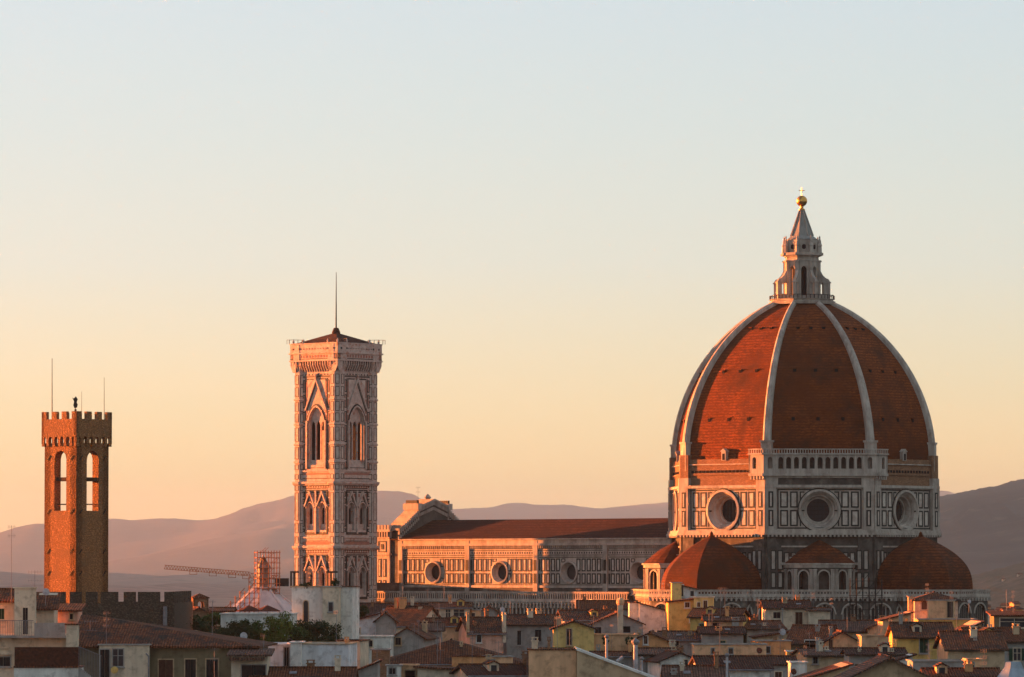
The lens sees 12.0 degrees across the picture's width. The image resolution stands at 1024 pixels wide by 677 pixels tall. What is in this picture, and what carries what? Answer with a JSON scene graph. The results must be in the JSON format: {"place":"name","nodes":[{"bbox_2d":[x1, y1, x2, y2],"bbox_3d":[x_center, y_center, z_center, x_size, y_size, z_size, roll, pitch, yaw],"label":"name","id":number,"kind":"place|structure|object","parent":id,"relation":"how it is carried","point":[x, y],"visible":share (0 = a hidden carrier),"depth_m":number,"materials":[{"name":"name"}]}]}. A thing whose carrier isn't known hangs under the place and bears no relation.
{"place":"outdoors","nodes":[
{"label":"outdoors","id":0,"kind":"place"},
{"bbox_2d":[0,588,13,632],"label":"town house","id":1,"kind":"structure","parent":0,"point":[6,603],"depth_m":559.13,"materials":[{"name":"beige paint"}]},
{"bbox_2d":[0,620,65,676],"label":"town house","id":2,"kind":"structure","parent":0,"point":[49,635],"depth_m":543.84,"materials":[{"name":"beige paint"}]},
{"bbox_2d":[36,592,62,622],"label":"town house","id":3,"kind":"structure","parent":0,"point":[48,613],"depth_m":565.96,"materials":[{"name":"beige paint"}]},
{"bbox_2d":[58,603,86,632],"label":"town house","id":4,"kind":"structure","parent":0,"point":[69,612],"depth_m":571.12,"materials":[{"name":"pink paint"}]},
{"bbox_2d":[0,583,291,597],"bbox_3d":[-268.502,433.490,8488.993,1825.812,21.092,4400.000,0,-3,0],"label":"valley rise","id":5,"kind":"structure","parent":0,"point":[220,590],"depth_m":7715.70,"materials":[{"name":"purple"}]},
{"bbox_2d":[0,571,292,585],"bbox_3d":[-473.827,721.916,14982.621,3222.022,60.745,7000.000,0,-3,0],"label":"hills","id":6,"kind":"structure","parent":0,"point":[113,579],"depth_m":13075.78,"materials":[{"name":"purple"}]},
{"bbox_2d":[118,586,291,607],"bbox_3d":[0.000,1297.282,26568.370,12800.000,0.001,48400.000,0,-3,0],"label":"fields","id":7,"kind":"structure","parent":0,"point":[220,602],"depth_m":5708.38,"materials":[{"name":"purple"}]},
{"bbox_2d":[186,614,227,634],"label":"bush","id":8,"kind":"object","parent":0,"point":[201,624],"visible":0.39,"depth_m":647.95,"materials":[{"name":"green plant"}]},
{"bbox_2d":[31,517,395,575],"bbox_3d":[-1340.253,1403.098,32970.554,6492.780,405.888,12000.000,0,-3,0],"label":"hills","id":9,"kind":"structure","parent":0,"point":[230,552],"depth_m":29149.37,"materials":[{"name":"purple"}]},
{"bbox_2d":[214,618,252,636],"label":"bush","id":10,"kind":"object","parent":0,"point":[235,629],"visible":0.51,"depth_m":650.91,"materials":[{"name":"green plant"}]},
{"bbox_2d":[0,491,472,573],"bbox_3d":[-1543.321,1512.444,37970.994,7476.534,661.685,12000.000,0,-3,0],"label":"mountains","id":11,"kind":"structure","parent":0,"point":[132,538],"depth_m":35660.86,"materials":[{"name":"purple"}]},
{"bbox_2d":[206,558,293,577],"bbox_3d":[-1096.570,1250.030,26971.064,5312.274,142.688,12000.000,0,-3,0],"label":"foothills","id":12,"kind":"structure","parent":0,"point":[286,566],"depth_m":22643.00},
{"bbox_2d":[219,612,298,629],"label":"roof terrace","id":13,"kind":"structure","parent":0,"point":[235,616],"depth_m":670.94,"materials":[{"name":"white paint"}]},
{"bbox_2d":[261,610,293,641],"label":"bush","id":14,"kind":"object","parent":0,"point":[276,632],"visible":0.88,"depth_m":648.32,"materials":[{"name":"green plant"}]},
{"bbox_2d":[268,642,289,665],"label":"town house","id":15,"kind":"structure","parent":0,"point":[280,656],"depth_m":573.94,"materials":[{"name":"white paint"}]},
{"bbox_2d":[282,622,312,641],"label":"bush","id":16,"kind":"object","parent":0,"point":[298,633],"visible":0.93,"depth_m":650.88,"materials":[{"name":"green plant"}]},
{"bbox_2d":[307,620,342,641],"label":"bush","id":17,"kind":"object","parent":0,"point":[325,637],"visible":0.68,"depth_m":648.90,"materials":[{"name":"green plant"}]},
{"bbox_2d":[289,275,384,601],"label":"bell tower","id":18,"kind":"structure","parent":0,"point":[335,484],"depth_m":1037.87,"materials":[{"name":"stone"}]},
{"bbox_2d":[359,635,394,663],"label":"town house","id":19,"kind":"structure","parent":0,"point":[381,641],"depth_m":698.66,"materials":[{"name":"white paint"}]},
{"bbox_2d":[370,648,391,676],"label":"rooftop block","id":20,"kind":"structure","parent":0,"point":[384,653],"depth_m":608.80,"materials":[{"name":"brown brick"}]},
{"bbox_2d":[359,596,427,615],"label":"town house","id":21,"kind":"structure","parent":0,"point":[376,606],"depth_m":847.29,"materials":[{"name":"brown tile"}]},
{"bbox_2d":[380,597,440,632],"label":"town house","id":22,"kind":"structure","parent":0,"point":[404,613],"depth_m":817.43,"materials":[{"name":"brown tile"}]},
{"bbox_2d":[419,622,445,643],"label":"town house","id":23,"kind":"structure","parent":0,"point":[432,627],"depth_m":745.01,"materials":[{"name":"grey paint"}]},
{"bbox_2d":[428,595,472,616],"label":"town house","id":24,"kind":"structure","parent":0,"point":[460,607],"depth_m":833.74,"materials":[{"name":"beige paint"}]},
{"bbox_2d":[390,638,521,666],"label":"town house","id":25,"kind":"structure","parent":0,"point":[426,655],"depth_m":641.74,"materials":[{"name":"pink paint"}]},
{"bbox_2d":[455,609,506,653],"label":"town house","id":26,"kind":"structure","parent":0,"point":[487,630],"depth_m":761.11,"materials":[{"name":"pink paint"}]},
{"bbox_2d":[0,0,1023,531],"label":"sky","id":27,"kind":"structure","parent":0,"point":[547,216],"materials":[{"name":"orange"}]},
{"bbox_2d":[498,608,555,658],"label":"town house","id":28,"kind":"structure","parent":0,"point":[522,630],"depth_m":770.68,"materials":[{"name":"grey paint"}]},
{"bbox_2d":[549,616,597,651],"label":"town house","id":29,"kind":"structure","parent":0,"point":[580,635],"depth_m":698.75,"materials":[{"name":"yellow paint"}]},
{"bbox_2d":[556,606,617,625],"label":"town house","id":30,"kind":"structure","parent":0,"point":[585,616],"depth_m":802.13,"materials":[{"name":"brown tile"}]},
{"bbox_2d":[575,594,632,615],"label":"town house","id":31,"kind":"structure","parent":0,"point":[583,603],"depth_m":850.82,"materials":[{"name":"grey paint"}]},
{"bbox_2d":[589,640,632,667],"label":"town house","id":32,"kind":"structure","parent":0,"point":[627,656],"depth_m":655.01,"materials":[{"name":"brown paint"}]},
{"bbox_2d":[588,610,645,634],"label":"town house","id":33,"kind":"structure","parent":0,"point":[630,625],"depth_m":758.74,"materials":[{"name":"grey paint"}]},
{"bbox_2d":[634,601,665,634],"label":"town house","id":34,"kind":"structure","parent":0,"point":[652,617],"depth_m":808.71,"materials":[{"name":"white paint"}]},
{"bbox_2d":[636,627,672,646],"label":"town house","id":35,"kind":"structure","parent":0,"point":[652,638],"depth_m":698.72,"materials":[{"name":"beige paint"}]},
{"bbox_2d":[632,640,684,672],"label":"town house","id":36,"kind":"structure","parent":0,"point":[645,652],"depth_m":651.17,"materials":[{"name":"grey paint"}]},
{"bbox_2d":[643,645,691,676],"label":"town house","id":37,"kind":"structure","parent":0,"point":[667,656],"depth_m":640.08,"materials":[{"name":"white paint"}]},
{"bbox_2d":[657,630,700,655],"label":"town house","id":38,"kind":"structure","parent":0,"point":[685,638],"depth_m":717.55,"materials":[{"name":"grey paint"}]},
{"bbox_2d":[377,188,990,626],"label":"cathedral","id":39,"kind":"structure","parent":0,"point":[803,460],"depth_m":983.06,"materials":[{"name":"white stone"}]},
{"bbox_2d":[424,561,441,582],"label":"round window","id":40,"kind":"structure","parent":39,"relation":"in","point":[433,571],"depth_m":1052.01,"materials":[{"name":"white stone"}]},
{"bbox_2d":[491,561,508,583],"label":"round window","id":41,"kind":"structure","parent":39,"relation":"in","point":[499,570],"depth_m":1039.50,"materials":[{"name":"white stone"}]},
{"bbox_2d":[560,561,577,583],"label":"round window","id":42,"kind":"structure","parent":39,"relation":"in","point":[568,570],"depth_m":1026.89,"materials":[{"name":"white stone"}]},
{"bbox_2d":[629,561,644,583],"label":"round window","id":43,"kind":"structure","parent":39,"relation":"in","point":[636,571],"depth_m":1014.67,"materials":[{"name":"white stone"}]},
{"bbox_2d":[706,488,740,529],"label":"round window","id":44,"kind":"structure","parent":39,"relation":"in","point":[723,503],"depth_m":981.78,"materials":[{"name":"white stone"}]},
{"bbox_2d":[797,488,841,529],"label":"round window","id":45,"kind":"structure","parent":39,"relation":"in","point":[819,505],"depth_m":974.37,"materials":[{"name":"white stone"}]},
{"bbox_2d":[892,489,918,529],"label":"round window","id":46,"kind":"structure","parent":39,"relation":"in","point":[905,502],"depth_m":984.66,"materials":[{"name":"white stone"}]},
{"bbox_2d":[660,652,729,676],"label":"town house","id":47,"kind":"structure","parent":0,"point":[715,669],"depth_m":547.15,"materials":[{"name":"brown tile"}]},
{"bbox_2d":[451,491,954,519],"bbox_3d":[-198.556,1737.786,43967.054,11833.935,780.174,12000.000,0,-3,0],"label":"mountains","id":48,"kind":"structure","parent":0,"point":[532,511],"depth_m":42978.19,"materials":[{"name":"purple"}]},
{"bbox_2d":[686,606,750,642],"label":"town house","id":49,"kind":"structure","parent":0,"point":[695,614],"depth_m":771.03,"materials":[{"name":"tile"}]},
{"bbox_2d":[701,606,746,625],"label":"town house","id":50,"kind":"structure","parent":0,"point":[726,619],"depth_m":743.95,"materials":[{"name":"brown paint"}]},
{"bbox_2d":[690,643,767,654],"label":"town house","id":51,"kind":"structure","parent":0,"point":[725,648],"depth_m":666.73,"materials":[{"name":"beige paint"}]},
{"bbox_2d":[688,655,774,676],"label":"town house","id":52,"kind":"structure","parent":0,"point":[750,665],"depth_m":581.09,"materials":[{"name":"brown tile"}]},
{"bbox_2d":[744,614,787,642],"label":"town house","id":53,"kind":"structure","parent":0,"point":[752,626],"depth_m":774.91,"materials":[{"name":"brown tile"}]},
{"bbox_2d":[749,637,791,654],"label":"town house","id":54,"kind":"structure","parent":0,"point":[775,646],"depth_m":688.75,"materials":[{"name":"beige paint"}]},
{"bbox_2d":[768,655,797,676],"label":"town house","id":55,"kind":"structure","parent":0,"point":[779,663],"depth_m":608.75,"materials":[{"name":"brown tile"}]},
{"bbox_2d":[759,595,812,629],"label":"town house","id":56,"kind":"structure","parent":0,"point":[787,613],"depth_m":838.71,"materials":[{"name":"beige paint"}]},
{"bbox_2d":[787,661,807,676],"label":"rooftop block","id":57,"kind":"structure","parent":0,"point":[800,667],"depth_m":588.79,"materials":[{"name":"white paint"}]},
{"bbox_2d":[786,624,837,649],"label":"town house","id":58,"kind":"structure","parent":0,"point":[799,635],"depth_m":722.28,"materials":[{"name":"tile"}]},
{"bbox_2d":[789,637,843,671],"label":"town house","id":59,"kind":"structure","parent":0,"point":[819,656],"depth_m":638.90,"materials":[{"name":"beige paint"}]},
{"bbox_2d":[793,661,853,676],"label":"town house","id":60,"kind":"structure","parent":0,"point":[833,670],"depth_m":560.10,"materials":[{"name":"brown tile"}]},
{"bbox_2d":[849,574,882,618],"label":"scaffold","id":61,"kind":"object","parent":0,"point":[862,602],"visible":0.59,"depth_m":952.91,"materials":[{"name":"metal"}]},
{"bbox_2d":[856,634,888,646],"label":"town house","id":62,"kind":"structure","parent":0,"point":[868,640],"depth_m":698.75,"materials":[{"name":"beige paint"}]},
{"bbox_2d":[840,642,908,668],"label":"town house","id":63,"kind":"structure","parent":0,"point":[857,655],"depth_m":625.28,"materials":[{"name":"brown tile"}]},
{"bbox_2d":[834,653,930,676],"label":"town house","id":64,"kind":"structure","parent":0,"point":[881,665],"depth_m":518.92,"materials":[{"name":"brown tile"}]},
{"bbox_2d":[874,611,914,633],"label":"town house","id":65,"kind":"structure","parent":0,"point":[883,622],"depth_m":743.83,"materials":[{"name":"brown paint"}]},
{"bbox_2d":[885,612,954,658],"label":"town house","id":66,"kind":"structure","parent":0,"point":[916,637],"depth_m":660.16,"materials":[{"name":"paint"}]},
{"bbox_2d":[906,659,963,670],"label":"rooftop block","id":67,"kind":"structure","parent":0,"point":[917,664],"depth_m":573.83,"materials":[{"name":"grey paint"}]},
{"bbox_2d":[926,600,955,617],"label":"rooftop block","id":68,"kind":"structure","parent":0,"point":[939,608],"depth_m":762.77,"materials":[{"name":"beige paint"}]},
{"bbox_2d":[920,660,1000,676],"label":"town house","id":69,"kind":"structure","parent":0,"point":[940,669],"depth_m":540.90,"materials":[{"name":"brown tile"}]},
{"bbox_2d":[933,626,1008,670],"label":"town house","id":70,"kind":"structure","parent":0,"point":[962,644],"depth_m":611.17,"materials":[{"name":"brown tile"}]},
{"bbox_2d":[937,479,1023,574],"bbox_3d":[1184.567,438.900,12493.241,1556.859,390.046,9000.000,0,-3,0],"label":"hills","id":71,"kind":"structure","parent":0,"point":[982,530],"depth_m":10372.17,"materials":[{"name":"purple"}]},
{"bbox_2d":[959,623,1023,668],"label":"town house","id":72,"kind":"structure","parent":0,"point":[1014,636],"depth_m":639.46,"materials":[{"name":"grey paint"}]},
{"bbox_2d":[971,563,1023,610],"bbox_3d":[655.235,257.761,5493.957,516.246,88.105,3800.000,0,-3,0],"label":"slope","id":73,"kind":"structure","parent":0,"point":[994,583],"depth_m":5416.02,"materials":[{"name":"purple"}]},
{"bbox_2d":[986,611,1023,630],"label":"roof shed","id":74,"kind":"structure","parent":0,"point":[1003,618],"depth_m":688.88,"materials":[{"name":"paint"}]},
{"bbox_2d":[997,662,1023,676],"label":"chimney","id":75,"kind":"object","parent":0,"point":[1013,669],"visible":1,"depth_m":508.01,"materials":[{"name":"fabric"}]},
{"label":"ground","id":76,"kind":"structure","parent":0,"visible":0},
{"bbox_2d":[13,587,37,634],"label":"rooftop block","id":77,"kind":"structure","parent":76,"relation":"on","point":[24,603],"depth_m":555.16,"materials":[{"name":"beige paint"}]},
{"bbox_2d":[13,647,82,676],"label":"house","id":78,"kind":"structure","parent":76,"relation":"on","point":[46,661],"depth_m":518.96,"materials":[{"name":"tile"}]},
{"bbox_2d":[64,623,80,646],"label":"rooftop block","id":79,"kind":"structure","parent":76,"relation":"on","point":[72,634],"depth_m":539.07,"materials":[{"name":"beige paint"}]},
{"bbox_2d":[42,390,111,602],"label":"stone tower","id":80,"kind":"structure","parent":76,"relation":"on","point":[76,546],"depth_m":652.66,"materials":[{"name":"brown stone"}]},
{"bbox_2d":[98,644,151,676],"bbox_3d":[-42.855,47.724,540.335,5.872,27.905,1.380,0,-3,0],"label":"building","id":81,"kind":"structure","parent":76,"relation":"on","point":[128,660],"depth_m":540.39,"materials":[{"name":"beige paint"}]},
{"bbox_2d":[99,648,110,676],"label":"window","id":82,"kind":"structure","parent":81,"relation":"in","point":[105,653],"depth_m":540.34,"materials":[{"name":"brown paint"}]},
{"bbox_2d":[60,591,192,629],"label":"battlemented palace","id":83,"kind":"structure","parent":76,"relation":"on","point":[174,609],"depth_m":639.08,"materials":[{"name":"stone"}]},
{"bbox_2d":[78,615,277,676],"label":"town house","id":84,"kind":"structure","parent":76,"relation":"on","point":[177,652],"depth_m":542.21,"materials":[{"name":"tile"}]},
{"bbox_2d":[158,659,173,676],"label":"window","id":85,"kind":"structure","parent":84,"relation":"in","point":[165,667],"depth_m":541.79,"materials":[{"name":"beige paint"}]},
{"bbox_2d":[205,658,218,676],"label":"window","id":86,"kind":"structure","parent":84,"relation":"in","point":[209,665],"depth_m":541.66,"materials":[{"name":"beige paint"}]},
{"bbox_2d":[164,565,288,590],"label":"tower crane","id":87,"kind":"object","parent":76,"relation":"on","point":[284,581],"visible":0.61,"depth_m":1148.34,"materials":[{"name":"metal"}]},
{"bbox_2d":[226,648,274,676],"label":"town house","id":88,"kind":"structure","parent":76,"relation":"on","point":[243,668],"depth_m":535.39,"materials":[{"name":"beige paint"}]},
{"bbox_2d":[241,664,266,676],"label":"window","id":89,"kind":"structure","parent":88,"relation":"in","point":[246,669],"depth_m":535.35,"materials":[{"name":"grey paint"}]},
{"bbox_2d":[231,556,291,611],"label":"baptistery","id":90,"kind":"structure","parent":76,"relation":"on","point":[281,602],"depth_m":1093.43,"materials":[{"name":"stone"}]},
{"bbox_2d":[254,547,280,593],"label":"scaffold","id":91,"kind":"object","parent":90,"relation":"on","point":[271,573],"visible":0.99,"depth_m":1094.46,"materials":[{"name":"orange metal"}]},
{"bbox_2d":[289,641,305,665],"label":"rooftop block","id":92,"kind":"structure","parent":76,"relation":"on","point":[295,653],"depth_m":569.90,"materials":[{"name":"white paint"}]},
{"bbox_2d":[248,655,358,676],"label":"town house","id":93,"kind":"structure","parent":76,"relation":"on","point":[313,670],"depth_m":537.10,"materials":[{"name":"brown tile"}]},
{"bbox_2d":[290,586,322,635],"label":"tower house","id":94,"kind":"structure","parent":76,"relation":"on","point":[307,603],"depth_m":689.00,"materials":[{"name":"white paint"}]},
{"bbox_2d":[302,637,358,665],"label":"town house","id":95,"kind":"structure","parent":76,"relation":"on","point":[321,653],"depth_m":572.92,"materials":[{"name":"white paint"}]},
{"bbox_2d":[321,586,341,636],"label":"tower annex","id":96,"kind":"object","parent":76,"relation":"on","point":[331,600],"visible":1,"depth_m":688.00,"materials":[{"name":"beige paint"}]},
{"bbox_2d":[341,586,360,638],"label":"tower annex","id":97,"kind":"object","parent":76,"relation":"on","point":[350,611],"visible":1,"depth_m":691.03,"materials":[{"name":"white paint"}]},
{"bbox_2d":[335,639,369,668],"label":"town house","id":98,"kind":"structure","parent":76,"relation":"on","point":[362,652],"depth_m":591.17,"materials":[{"name":"beige paint"}]},
{"bbox_2d":[359,612,382,634],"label":"town house","id":99,"kind":"structure","parent":76,"relation":"on","point":[367,625],"depth_m":740.76,"materials":[{"name":"white paint"}]},
{"bbox_2d":[358,659,383,676],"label":"town house","id":100,"kind":"structure","parent":76,"relation":"on","point":[371,669],"depth_m":583.77,"materials":[{"name":"grey paint"}]},
{"bbox_2d":[373,611,399,634],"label":"town house","id":101,"kind":"structure","parent":76,"relation":"on","point":[386,621],"depth_m":733.78,"materials":[{"name":"grey paint"}]},
{"bbox_2d":[394,621,438,655],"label":"town house","id":102,"kind":"structure","parent":76,"relation":"on","point":[406,639],"depth_m":703.79,"materials":[{"name":"grey paint"}]},
{"bbox_2d":[413,665,454,676],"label":"town house","id":103,"kind":"structure","parent":76,"relation":"on","point":[432,671],"depth_m":558.81,"materials":[{"name":"beige paint"}]},
{"bbox_2d":[424,615,460,641],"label":"town house","id":104,"kind":"structure","parent":76,"relation":"on","point":[451,624],"depth_m":769.04,"materials":[{"name":"beige paint"}]},
{"bbox_2d":[450,655,493,666],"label":"house wing","id":105,"kind":"structure","parent":76,"relation":"on","point":[456,659],"depth_m":632.81,"materials":[{"name":"beige paint"}]},
{"bbox_2d":[449,651,528,676],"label":"town house","id":106,"kind":"structure","parent":76,"relation":"on","point":[488,667],"depth_m":549.64,"materials":[{"name":"brown tile"}]},
{"bbox_2d":[527,637,575,676],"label":"town house","id":107,"kind":"structure","parent":76,"relation":"on","point":[548,661],"depth_m":543.91,"materials":[{"name":"beige paint"}]},
{"bbox_2d":[575,647,655,676],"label":"gable wall","id":108,"kind":"structure","parent":76,"relation":"on","point":[589,664],"depth_m":542.87,"materials":[{"name":"beige paint"}]},
{"bbox_2d":[594,633,638,650],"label":"parapet block","id":109,"kind":"structure","parent":76,"relation":"on","point":[616,642],"depth_m":703.72,"materials":[{"name":"beige paint"}]},
{"bbox_2d":[663,598,693,629],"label":"town house","id":110,"kind":"structure","parent":76,"relation":"on","point":[678,611],"depth_m":788.77,"materials":[{"name":"paint"}]},
{"bbox_2d":[696,626,746,642],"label":"town house","id":111,"kind":"structure","parent":76,"relation":"on","point":[721,634],"depth_m":713.73,"materials":[{"name":"grey paint"}]},
{"bbox_2d":[805,607,832,623],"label":"house wing","id":112,"kind":"structure","parent":76,"relation":"on","point":[815,614],"depth_m":836.70,"materials":[{"name":"beige paint"}]},
{"bbox_2d":[820,626,857,646],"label":"town house","id":113,"kind":"structure","parent":76,"relation":"on","point":[838,638],"depth_m":710.71,"materials":[{"name":"beige paint"}]},
{"bbox_2d":[818,614,875,639],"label":"town house","id":114,"kind":"structure","parent":76,"relation":"on","point":[853,626],"depth_m":794.21,"materials":[{"name":"brown tile"}]},
{"bbox_2d":[907,591,960,620],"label":"town house","id":115,"kind":"structure","parent":76,"relation":"on","point":[920,607],"depth_m":768.86,"materials":[{"name":"beige paint"}]},
{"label":"roof garden","id":116,"kind":"object","parent":76,"relation":"on","visible":0},
{"bbox_2d":[239,618,266,640],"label":"bush","id":117,"kind":"object","parent":116,"relation":"on","point":[258,632],"visible":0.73,"depth_m":653.59,"materials":[{"name":"green plant"}]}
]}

